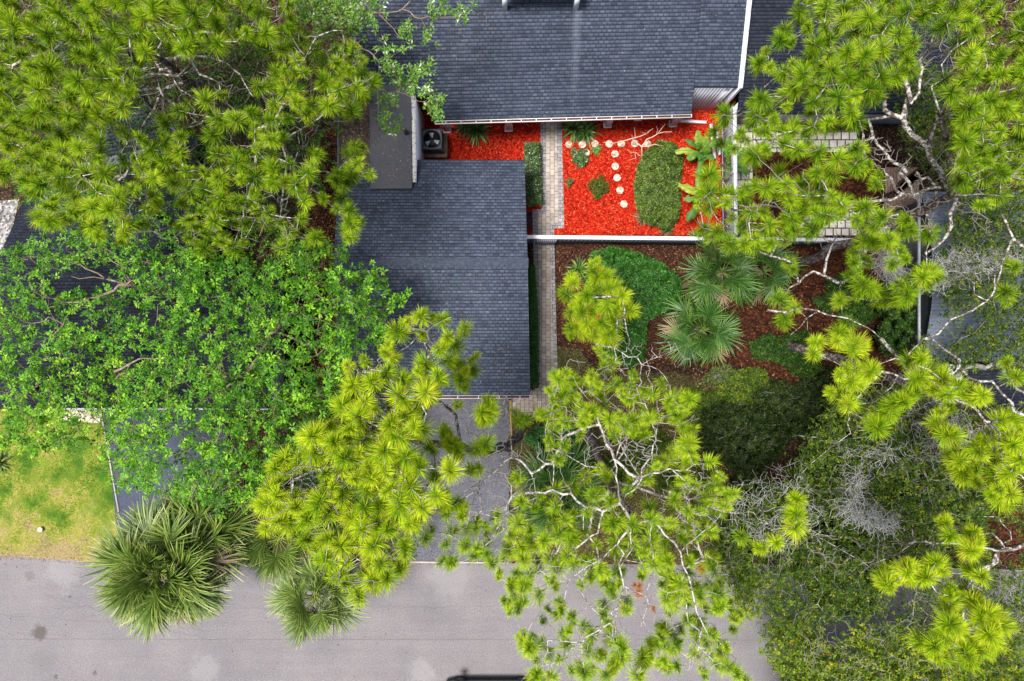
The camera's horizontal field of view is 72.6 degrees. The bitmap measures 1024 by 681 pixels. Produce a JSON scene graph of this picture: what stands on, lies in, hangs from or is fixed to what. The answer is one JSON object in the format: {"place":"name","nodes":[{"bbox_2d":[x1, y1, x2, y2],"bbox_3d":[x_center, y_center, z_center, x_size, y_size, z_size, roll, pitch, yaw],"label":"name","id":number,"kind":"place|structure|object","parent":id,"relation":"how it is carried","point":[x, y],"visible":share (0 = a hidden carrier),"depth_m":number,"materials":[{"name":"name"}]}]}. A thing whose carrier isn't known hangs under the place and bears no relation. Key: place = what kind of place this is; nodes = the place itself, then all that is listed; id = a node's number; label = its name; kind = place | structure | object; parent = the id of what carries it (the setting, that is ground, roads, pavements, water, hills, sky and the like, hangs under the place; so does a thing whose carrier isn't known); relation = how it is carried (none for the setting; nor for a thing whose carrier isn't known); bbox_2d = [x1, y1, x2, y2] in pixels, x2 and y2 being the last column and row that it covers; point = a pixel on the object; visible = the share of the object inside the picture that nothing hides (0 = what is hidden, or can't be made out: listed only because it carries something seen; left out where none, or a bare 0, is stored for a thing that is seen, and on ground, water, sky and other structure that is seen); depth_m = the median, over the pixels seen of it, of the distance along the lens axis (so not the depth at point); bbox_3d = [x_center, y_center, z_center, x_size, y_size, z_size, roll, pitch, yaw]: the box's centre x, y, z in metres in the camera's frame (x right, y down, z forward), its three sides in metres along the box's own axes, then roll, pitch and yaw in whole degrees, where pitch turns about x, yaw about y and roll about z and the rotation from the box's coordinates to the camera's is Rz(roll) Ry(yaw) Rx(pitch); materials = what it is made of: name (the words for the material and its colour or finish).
{"place":"outdoors","nodes":[
{"label":"outdoors","id":0,"kind":"place"},
{"bbox_2d":[0,409,119,560],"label":"lawn","id":1,"kind":"structure","parent":0,"point":[34,464],"depth_m":32.99,"materials":[{"name":"plant"}]},
{"bbox_2d":[63,410,100,422],"bbox_3d":[-20.430,3.604,32.985,1.969,0.001,0.636,0,90,0],"label":"gravel bed","id":2,"kind":"object","parent":1,"relation":"on","point":[85,417],"visible":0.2,"depth_m":32.98,"materials":[{"name":"beige gravel"}]},
{"bbox_2d":[49,106,197,180],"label":"roof","id":3,"kind":"structure","parent":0,"point":[190,141],"depth_m":30.61,"materials":[{"name":"grey"}]},
{"bbox_2d":[104,407,227,538],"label":"driveway","id":4,"kind":"structure","parent":0,"point":[124,499],"depth_m":32.99,"materials":[{"name":"grey concrete"}]},
{"bbox_2d":[241,468,408,559],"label":"lawn","id":5,"kind":"structure","parent":0,"point":[285,544],"depth_m":32.99,"materials":[{"name":"plant"}]},
{"bbox_2d":[150,464,270,587],"bbox_3d":[-12.494,7.516,29.422,5.766,7.324,5.308,0,90,0],"label":"palm tree","id":6,"kind":"object","parent":5,"relation":"on","point":[232,520],"visible":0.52,"depth_m":27.31,"materials":[{"name":"green plant"}]},
{"bbox_2d":[233,488,335,588],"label":"palm tree","id":7,"kind":"object","parent":5,"relation":"on","point":[272,562],"visible":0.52,"depth_m":28.00,"materials":[{"name":"green plant"}]},
{"bbox_2d":[260,532,369,648],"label":"palm tree","id":8,"kind":"object","parent":5,"relation":"on","point":[301,618],"visible":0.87,"depth_m":28.10,"materials":[{"name":"green plant"}]},
{"bbox_2d":[291,459,383,534],"bbox_3d":[-8.167,7.192,32.031,4.559,1.975,4.235,0,90,0],"label":"shrub","id":9,"kind":"object","parent":5,"relation":"on","point":[310,482],"visible":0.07,"depth_m":32.24,"materials":[{"name":"green plant"}]},
{"bbox_2d":[337,77,369,167],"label":"flat roof","id":10,"kind":"structure","parent":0,"point":[364,123],"depth_m":30.00,"materials":[{"name":"grey metal"}]},
{"bbox_2d":[341,95,369,165],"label":"fallen leaves","id":11,"kind":"object","parent":10,"relation":"on","point":[354,133],"visible":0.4,"depth_m":29.98,"materials":[{"name":"brown plant"}]},
{"bbox_2d":[409,398,508,560],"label":"driveway","id":12,"kind":"structure","parent":0,"point":[422,554],"depth_m":32.99,"materials":[{"name":"concrete"}]},
{"bbox_2d":[0,555,1023,680],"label":"road","id":13,"kind":"structure","parent":0,"point":[64,644],"depth_m":33.00,"materials":[{"name":"grey asphalt"}]},
{"bbox_2d":[447,676,527,680],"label":"parked car","id":14,"kind":"object","parent":13,"relation":"on","point":[463,678],"visible":0.91,"depth_m":32.61,"materials":[{"name":"paint"}]},
{"bbox_2d":[0,594,1006,640],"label":"road cracks","id":15,"kind":"object","parent":13,"relation":"on","point":[356,639],"visible":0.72,"depth_m":33.00,"materials":[{"name":"grey asphalt"}]},
{"bbox_2d":[0,0,1023,569],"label":"ground","id":16,"kind":"structure","parent":0,"point":[890,136],"depth_m":33.01,"materials":[{"name":"brown soil"}]},
{"bbox_2d":[0,199,18,251],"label":"gravel bed","id":17,"kind":"object","parent":16,"relation":"on","point":[8,209],"visible":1,"depth_m":32.99,"materials":[{"name":"white gravel"}]},
{"bbox_2d":[0,327,160,499],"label":"leafy tree","id":18,"kind":"object","parent":16,"relation":"on","point":[90,401],"visible":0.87,"depth_m":26.57,"materials":[{"name":"green plant"}]},
{"bbox_2d":[0,228,206,356],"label":"leafy tree","id":19,"kind":"object","parent":16,"relation":"on","point":[143,292],"visible":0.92,"depth_m":25.21,"materials":[{"name":"green plant"}]},
{"bbox_2d":[0,101,213,247],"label":"pine tree","id":20,"kind":"object","parent":16,"relation":"on","point":[36,186],"visible":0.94,"depth_m":21.11,"materials":[{"name":"green plant"}]},
{"bbox_2d":[0,182,284,409],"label":"house","id":21,"kind":"structure","parent":16,"relation":"on","point":[21,231],"depth_m":29.37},
{"bbox_2d":[0,0,287,207],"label":"leafy tree","id":22,"kind":"object","parent":16,"relation":"on","point":[192,160],"visible":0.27,"depth_m":26.90,"materials":[{"name":"green plant"}]},
{"bbox_2d":[0,0,299,178],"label":"pine tree","id":23,"kind":"object","parent":16,"relation":"on","point":[43,66],"visible":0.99,"depth_m":19.54,"materials":[{"name":"green plant"}]},
{"bbox_2d":[74,491,241,646],"bbox_3d":[-13.363,8.743,28.767,5.885,8.654,5.985,0,90,0],"label":"palm tree","id":24,"kind":"object","parent":16,"relation":"on","point":[131,559],"visible":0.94,"depth_m":25.95,"materials":[{"name":"green plant"}]},
{"bbox_2d":[13,151,332,288],"bbox_3d":[-14.339,-4.977,29.620,14.206,6.918,4.049,20,90,0],"label":"leafy tree","id":25,"kind":"object","parent":16,"relation":"on","point":[160,236],"visible":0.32,"depth_m":27.65,"materials":[{"name":"green plant"}]},
{"bbox_2d":[105,237,412,520],"bbox_3d":[-9.861,1.276,27.955,8.718,10.383,12.459,33,90,0],"label":"leafy tree","id":26,"kind":"object","parent":16,"relation":"on","point":[253,377],"visible":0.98,"depth_m":24.50,"materials":[{"name":"green plant"}]},
{"bbox_2d":[199,18,373,223],"bbox_3d":[-8.929,-8.780,29.447,7.063,7.207,9.196,0,90,0],"label":"leafy tree","id":27,"kind":"object","parent":16,"relation":"on","point":[302,133],"visible":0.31,"depth_m":27.39,"materials":[{"name":"green plant"}]},
{"bbox_2d":[306,64,346,408],"bbox_3d":[-8.514,-4.924,32.996,2.485,0.001,16.362,0,90,0],"label":"mulch bed","id":28,"kind":"object","parent":16,"relation":"on","point":[312,214],"visible":0.2,"depth_m":33.00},
{"bbox_2d":[149,20,384,262],"bbox_3d":[-7.952,-6.519,26.157,8.054,13.900,7.996,0,90,0],"label":"pine tree","id":29,"kind":"object","parent":28,"relation":"on","point":[274,139],"visible":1,"depth_m":21.56,"materials":[{"name":"green plant"}]},
{"bbox_2d":[306,95,336,405],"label":"fallen leaves","id":30,"kind":"object","parent":28,"relation":"on","point":[333,317],"visible":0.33,"depth_m":32.98,"materials":[{"name":"brown plant"}]},
{"bbox_2d":[293,0,477,151],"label":"leafy tree","id":31,"kind":"object","parent":28,"relation":"on","point":[352,9],"visible":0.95,"depth_m":24.33,"materials":[{"name":"green plant"}]},
{"bbox_2d":[248,364,426,566],"bbox_3d":[-7.037,5.697,30.298,7.188,5.514,9.928,-24,90,0],"label":"leafy tree","id":32,"kind":"object","parent":16,"relation":"on","point":[293,419],"visible":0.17,"depth_m":29.21,"materials":[{"name":"green plant"}]},
{"bbox_2d":[369,85,412,188],"bbox_3d":[-5.151,-9.228,31.120,1.821,3.760,5.544,0,90,0],"label":"breezeway","id":33,"kind":"object","parent":16,"relation":"on","point":[399,154],"visible":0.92,"depth_m":29.60,"materials":[{"name":"black metal"}]},
{"bbox_2d":[333,160,529,398],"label":"garage","id":34,"kind":"structure","parent":16,"relation":"on","point":[479,220],"depth_m":29.35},
{"bbox_2d":[529,243,538,385],"bbox_3d":[1.106,-1.227,32.996,0.576,0.001,6.787,0,90,0],"label":"mulch bed","id":35,"kind":"object","parent":16,"relation":"on","point":[531,256],"visible":0.2,"depth_m":33.00,"materials":[{"name":"brown wood"}]},
{"bbox_2d":[528,264,539,386],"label":"hedge","id":36,"kind":"object","parent":35,"relation":"on","point":[533,339],"visible":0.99,"depth_m":32.63,"materials":[{"name":"green plant"}]},
{"bbox_2d":[512,240,557,415],"bbox_3d":[1.045,-0.591,32.983,2.272,0.001,8.299,0,90,0],"label":"path border","id":37,"kind":"object","parent":16,"relation":"on","point":[536,262],"visible":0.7,"depth_m":32.98,"materials":[{"name":"grey stone"}]},
{"bbox_2d":[351,0,746,132],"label":"house","id":38,"kind":"structure","parent":16,"relation":"on","point":[523,75],"depth_m":29.23,"materials":[{"name":"grey"}]},
{"bbox_2d":[419,96,735,234],"bbox_3d":[3.106,-8.287,32.996,14.998,0.001,6.605,0,90,0],"label":"mulch bed","id":39,"kind":"object","parent":16,"relation":"on","point":[732,102],"visible":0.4,"depth_m":33.00,"materials":[{"name":"red wood"}]},
{"bbox_2d":[411,96,424,181],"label":"wall","id":40,"kind":"structure","parent":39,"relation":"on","point":[417,122],"depth_m":29.71,"materials":[{"name":"white paint"}]},
{"bbox_2d":[424,134,447,158],"bbox_3d":[-3.576,-9.122,32.760,1.086,0.480,1.066,0,90,0],"label":"air conditioner pad","id":41,"kind":"object","parent":39,"relation":"on","point":[437,156],"visible":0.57,"depth_m":32.52,"materials":[{"name":"concrete"}]},
{"bbox_2d":[421,129,444,159],"bbox_3d":[-3.609,-9.037,32.315,1.029,1.305,1.197,0,90,0],"label":"air conditioner","id":42,"kind":"object","parent":41,"relation":"on","point":[432,141],"visible":0.99,"depth_m":31.82,"materials":[{"name":"grey metal"}]},
{"bbox_2d":[457,124,489,146],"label":"strap plant","id":43,"kind":"object","parent":39,"relation":"on","point":[477,129],"visible":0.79,"depth_m":32.76,"materials":[{"name":"green plant"}]},
{"bbox_2d":[523,140,543,207],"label":"hedge","id":44,"kind":"object","parent":39,"relation":"on","point":[533,173],"visible":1,"depth_m":32.32,"materials":[{"name":"green plant"}]},
{"bbox_2d":[532,122,563,239],"bbox_3d":[1.719,-8.163,32.984,1.499,0.001,6.845,0,90,0],"label":"path border","id":45,"kind":"object","parent":39,"relation":"on","point":[560,183],"visible":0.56,"depth_m":32.98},
{"bbox_2d":[538,122,558,239],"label":"path","id":46,"kind":"structure","parent":45,"relation":"on","point":[548,218],"depth_m":32.98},
{"bbox_2d":[559,121,587,142],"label":"strap plant","id":47,"kind":"object","parent":39,"relation":"on","point":[572,128],"visible":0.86,"depth_m":32.70,"materials":[{"name":"green plant"}]},
{"bbox_2d":[570,147,589,168],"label":"shrub","id":48,"kind":"object","parent":39,"relation":"on","point":[580,155],"visible":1,"depth_m":32.67,"materials":[{"name":"green plant"}]},
{"bbox_2d":[575,121,600,147],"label":"strap plant","id":49,"kind":"object","parent":39,"relation":"on","point":[588,129],"visible":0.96,"depth_m":32.74,"materials":[{"name":"green plant"}]},
{"bbox_2d":[587,174,608,199],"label":"shrub","id":50,"kind":"object","parent":39,"relation":"on","point":[598,188],"visible":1,"depth_m":32.63,"materials":[{"name":"green plant"}]},
{"bbox_2d":[565,139,648,208],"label":"stepping stones","id":51,"kind":"object","parent":39,"relation":"on","point":[617,161],"visible":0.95,"depth_m":32.92,"materials":[{"name":"grey stone"}]},
{"bbox_2d":[633,138,683,230],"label":"bush","id":52,"kind":"object","parent":39,"relation":"on","point":[656,189],"visible":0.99,"depth_m":32.00,"materials":[{"name":"green plant"}]},
{"bbox_2d":[674,130,720,175],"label":"banana plant","id":53,"kind":"object","parent":39,"relation":"on","point":[697,144],"visible":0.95,"depth_m":31.36,"materials":[{"name":"green plant"}]},
{"bbox_2d":[678,177,719,221],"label":"banana plant","id":54,"kind":"object","parent":39,"relation":"on","point":[692,213],"visible":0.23,"depth_m":31.41,"materials":[{"name":"green plant"}]},
{"bbox_2d":[720,106,737,236],"bbox_3d":[9.883,-7.505,31.940,0.201,2.120,5.796,-1,90,0],"label":"fence","id":55,"kind":"object","parent":39,"relation":"on","point":[726,134],"visible":0.41,"depth_m":31.48,"materials":[{"name":"white paint"}]},
{"bbox_2d":[720,136,748,178],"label":"banana plant","id":56,"kind":"object","parent":39,"relation":"on","point":[740,166],"visible":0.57,"depth_m":31.32,"materials":[{"name":"green plant"}]},
{"bbox_2d":[415,342,767,680],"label":"pine tree","id":57,"kind":"object","parent":16,"relation":"on","point":[676,589],"visible":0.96,"depth_m":21.85,"materials":[{"name":"green plant"}]},
{"bbox_2d":[556,244,735,373],"bbox_3d":[6.333,-1.439,32.996,8.544,0.001,6.363,0,90,0],"label":"mulch bed","id":58,"kind":"object","parent":16,"relation":"on","point":[653,249],"visible":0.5,"depth_m":33.00,"materials":[{"name":"brown wood"}]},
{"bbox_2d":[560,254,588,284],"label":"strap plant","id":59,"kind":"object","parent":58,"relation":"on","point":[578,266],"visible":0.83,"depth_m":32.70,"materials":[{"name":"green plant"}]},
{"bbox_2d":[555,254,642,352],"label":"pine tree","id":60,"kind":"object","parent":58,"relation":"on","point":[585,326],"visible":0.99,"depth_m":25.38,"materials":[{"name":"green plant"}]},
{"bbox_2d":[583,245,682,368],"bbox_3d":[5.661,-1.560,31.759,4.700,2.521,5.839,0,90,0],"label":"bush","id":61,"kind":"object","parent":58,"relation":"on","point":[640,275],"visible":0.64,"depth_m":31.96,"materials":[{"name":"green plant"}]},
{"bbox_2d":[654,289,744,369],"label":"palm tree","id":62,"kind":"object","parent":58,"relation":"on","point":[682,330],"visible":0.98,"depth_m":29.51,"materials":[{"name":"green plant"}]},
{"bbox_2d":[677,236,762,310],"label":"palm tree","id":63,"kind":"object","parent":58,"relation":"on","point":[702,282],"visible":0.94,"depth_m":29.17,"materials":[{"name":"green plant"}]},
{"bbox_2d":[714,237,807,310],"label":"palm tree","id":64,"kind":"object","parent":58,"relation":"on","point":[777,277],"visible":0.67,"depth_m":29.37,"materials":[{"name":"green plant"}]},
{"bbox_2d":[527,234,862,246],"bbox_3d":[8.718,-4.539,31.940,16.281,2.120,0.201,1,90,0],"label":"fence","id":65,"kind":"object","parent":16,"relation":"on","point":[631,240],"visible":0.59,"depth_m":31.46,"materials":[{"name":"white paint"}]},
{"bbox_2d":[716,0,751,113],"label":"party wall","id":66,"kind":"structure","parent":16,"relation":"on","point":[730,96],"depth_m":29.19,"materials":[{"name":"white paint"}]},
{"bbox_2d":[715,474,817,564],"bbox_3d":[11.869,8.305,31.785,5.159,2.575,4.500,0,90,0],"label":"shrub","id":67,"kind":"object","parent":16,"relation":"on","point":[741,481],"visible":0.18,"depth_m":32.10,"materials":[{"name":"green plant"}]},
{"bbox_2d":[692,246,913,408],"bbox_3d":[13.786,-0.682,32.996,10.605,0.001,7.878,0,90,0],"label":"mulch bed","id":68,"kind":"object","parent":16,"relation":"on","point":[761,313],"visible":0.33,"depth_m":33.00,"materials":[{"name":"brown wood"}]},
{"bbox_2d":[700,363,735,386],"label":"shrub","id":69,"kind":"object","parent":68,"relation":"on","point":[718,374],"visible":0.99,"depth_m":32.69,"materials":[{"name":"green plant"}]},
{"bbox_2d":[555,245,901,404],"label":"fallen leaves","id":70,"kind":"object","parent":68,"relation":"on","point":[745,326],"visible":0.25,"depth_m":32.97,"materials":[{"name":"brown plant"}]},
{"bbox_2d":[715,366,777,401],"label":"shrub","id":71,"kind":"object","parent":68,"relation":"on","point":[748,381],"visible":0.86,"depth_m":32.66,"materials":[{"name":"green plant"}]},
{"bbox_2d":[748,329,823,378],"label":"shrub","id":72,"kind":"object","parent":68,"relation":"on","point":[770,347],"visible":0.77,"depth_m":32.30,"materials":[{"name":"green plant"}]},
{"bbox_2d":[750,364,862,440],"bbox_3d":[13.794,2.929,31.720,5.536,2.599,3.701,0,90,0],"label":"shrub","id":73,"kind":"object","parent":68,"relation":"on","point":[800,407],"visible":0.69,"depth_m":31.94,"materials":[{"name":"green plant"}]},
{"bbox_2d":[812,271,880,328],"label":"shrub","id":74,"kind":"object","parent":68,"relation":"on","point":[861,311],"visible":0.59,"depth_m":32.51,"materials":[{"name":"green plant"}]},
{"bbox_2d":[692,0,1023,354],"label":"pine tree","id":75,"kind":"object","parent":68,"relation":"on","point":[865,214],"visible":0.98,"depth_m":19.96,"materials":[{"name":"green plant"}]},
{"bbox_2d":[873,275,916,358],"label":"shrub","id":76,"kind":"object","parent":68,"relation":"on","point":[895,331],"visible":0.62,"depth_m":30.91,"materials":[{"name":"green plant"}]},
{"bbox_2d":[767,214,1023,519],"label":"pine tree","id":77,"kind":"object","parent":68,"relation":"on","point":[857,374],"visible":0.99,"depth_m":19.18,"materials":[{"name":"green plant"}]},
{"bbox_2d":[752,152,895,237],"bbox_3d":[14.771,-6.954,32.996,6.817,0.001,4.181,0,90,0],"label":"mulch bed","id":78,"kind":"object","parent":16,"relation":"on","point":[858,188],"visible":0.17,"depth_m":33.00,"materials":[{"name":"brown wood"}]},
{"bbox_2d":[783,516,899,616],"bbox_3d":[15.319,10.605,31.800,5.822,2.542,4.925,0,90,0],"label":"shrub","id":79,"kind":"object","parent":16,"relation":"on","point":[838,543],"visible":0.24,"depth_m":32.06,"materials":[{"name":"green plant"}]},
{"bbox_2d":[681,361,1023,669],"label":"oak tree","id":80,"kind":"object","parent":16,"relation":"on","point":[874,510],"visible":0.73,"depth_m":26.27,"materials":[{"name":"green plant"}]},
{"bbox_2d":[793,413,924,494],"bbox_3d":[16.325,5.364,31.911,6.546,2.249,3.944,0,90,0],"label":"shrub","id":81,"kind":"object","parent":16,"relation":"on","point":[835,476],"visible":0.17,"depth_m":32.06,"materials":[{"name":"green plant"}]},
{"bbox_2d":[720,541,1023,680],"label":"oak tree","id":82,"kind":"object","parent":16,"relation":"on","point":[808,654],"visible":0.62,"depth_m":27.81,"materials":[{"name":"green plant"}]},
{"bbox_2d":[751,449,1023,672],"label":"pine tree","id":83,"kind":"object","parent":16,"relation":"on","point":[988,621],"visible":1,"depth_m":18.39,"materials":[{"name":"green plant"}]},
{"bbox_2d":[883,167,918,210],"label":"deck","id":84,"kind":"structure","parent":16,"relation":"on","point":[892,172],"depth_m":32.68,"materials":[{"name":"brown wood"}]},
{"bbox_2d":[872,144,951,199],"bbox_3d":[18.167,-7.565,31.790,4.092,2.420,0.410,-37,90,0],"label":"pergola","id":85,"kind":"object","parent":16,"relation":"on","point":[911,177],"visible":0.33,"depth_m":30.58,"materials":[{"name":"brown wood"}]},
{"bbox_2d":[870,453,1018,535],"bbox_3d":[20.146,6.504,31.680,6.430,2.677,4.892,23,90,0],"label":"shrub","id":86,"kind":"object","parent":16,"relation":"on","point":[948,505],"visible":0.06,"depth_m":31.92,"materials":[{"name":"green plant"}]},
{"bbox_2d":[871,28,1023,383],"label":"oak tree","id":87,"kind":"object","parent":16,"relation":"on","point":[990,256],"visible":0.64,"depth_m":26.42,"materials":[{"name":"green plant"}]},
{"bbox_2d":[890,192,1023,360],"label":"building","id":88,"kind":"structure","parent":16,"relation":"on","point":[925,306],"depth_m":29.59,"materials":[{"name":"grey metal"}]},
{"bbox_2d":[982,512,1023,566],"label":"mulch bed","id":89,"kind":"object","parent":16,"relation":"on","point":[1003,535],"depth_m":33.00,"materials":[{"name":"brown wood"}]},
{"bbox_2d":[512,242,553,411],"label":"path","id":90,"kind":"structure","parent":0,"point":[545,291],"depth_m":32.98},
{"bbox_2d":[510,346,766,562],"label":"lawn","id":91,"kind":"structure","parent":0,"point":[604,551],"depth_m":32.99,"materials":[{"name":"plant"}]},
{"bbox_2d":[246,303,529,612],"bbox_3d":[-3.556,3.391,23.968,8.626,18.302,6.207,-35,90,0],"label":"pine tree","id":92,"kind":"object","parent":91,"relation":"on","point":[401,455],"visible":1,"depth_m":16.93,"materials":[{"name":"green plant"}]},
{"bbox_2d":[522,424,578,457],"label":"shrub","id":93,"kind":"object","parent":91,"relation":"on","point":[533,437],"visible":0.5,"depth_m":32.38,"materials":[{"name":"green plant"}]},
{"bbox_2d":[505,433,611,537],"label":"palm tree","id":94,"kind":"object","parent":91,"relation":"on","point":[542,476],"visible":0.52,"depth_m":29.17,"materials":[{"name":"green plant"}]},
{"bbox_2d":[514,383,761,559],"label":"fallen leaves","id":95,"kind":"object","parent":91,"relation":"on","point":[626,459],"visible":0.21,"depth_m":32.98,"materials":[{"name":"brown plant"}]},
{"bbox_2d":[610,523,671,566],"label":"shrub","id":96,"kind":"object","parent":91,"relation":"on","point":[633,551],"visible":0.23,"depth_m":32.56,"materials":[{"name":"green plant"}]},
{"bbox_2d":[603,421,680,492],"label":"shrub","id":97,"kind":"object","parent":91,"relation":"on","point":[648,448],"visible":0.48,"depth_m":32.65,"materials":[{"name":"green plant"}]},
{"bbox_2d":[665,384,762,430],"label":"shrub","id":98,"kind":"object","parent":91,"relation":"on","point":[711,399],"visible":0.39,"depth_m":32.71,"materials":[{"name":"green plant"}]},
{"bbox_2d":[696,401,804,483],"bbox_3d":[11.059,4.751,31.391,5.003,3.257,4.001,0,90,0],"label":"shrub","id":99,"kind":"object","parent":91,"relation":"on","point":[741,434],"visible":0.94,"depth_m":31.78,"materials":[{"name":"green plant"}]},
{"bbox_2d":[737,124,752,192],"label":"patio","id":100,"kind":"structure","parent":0,"point":[741,177],"depth_m":32.98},
{"bbox_2d":[753,131,857,151],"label":"patio","id":101,"kind":"structure","parent":0,"point":[842,138],"depth_m":32.98,"materials":[{"name":"grey stone"}]},
{"bbox_2d":[797,212,889,234],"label":"patio","id":102,"kind":"structure","parent":0,"point":[842,229],"depth_m":32.98,"materials":[{"name":"grey stone"}]},
{"bbox_2d":[734,0,957,123],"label":"house","id":103,"kind":"structure","parent":0,"point":[767,17],"depth_m":29.64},
{"bbox_2d":[913,363,1023,408],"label":"house","id":104,"kind":"structure","parent":0,"point":[1017,396],"depth_m":30.21,"materials":[{"name":"grey"}]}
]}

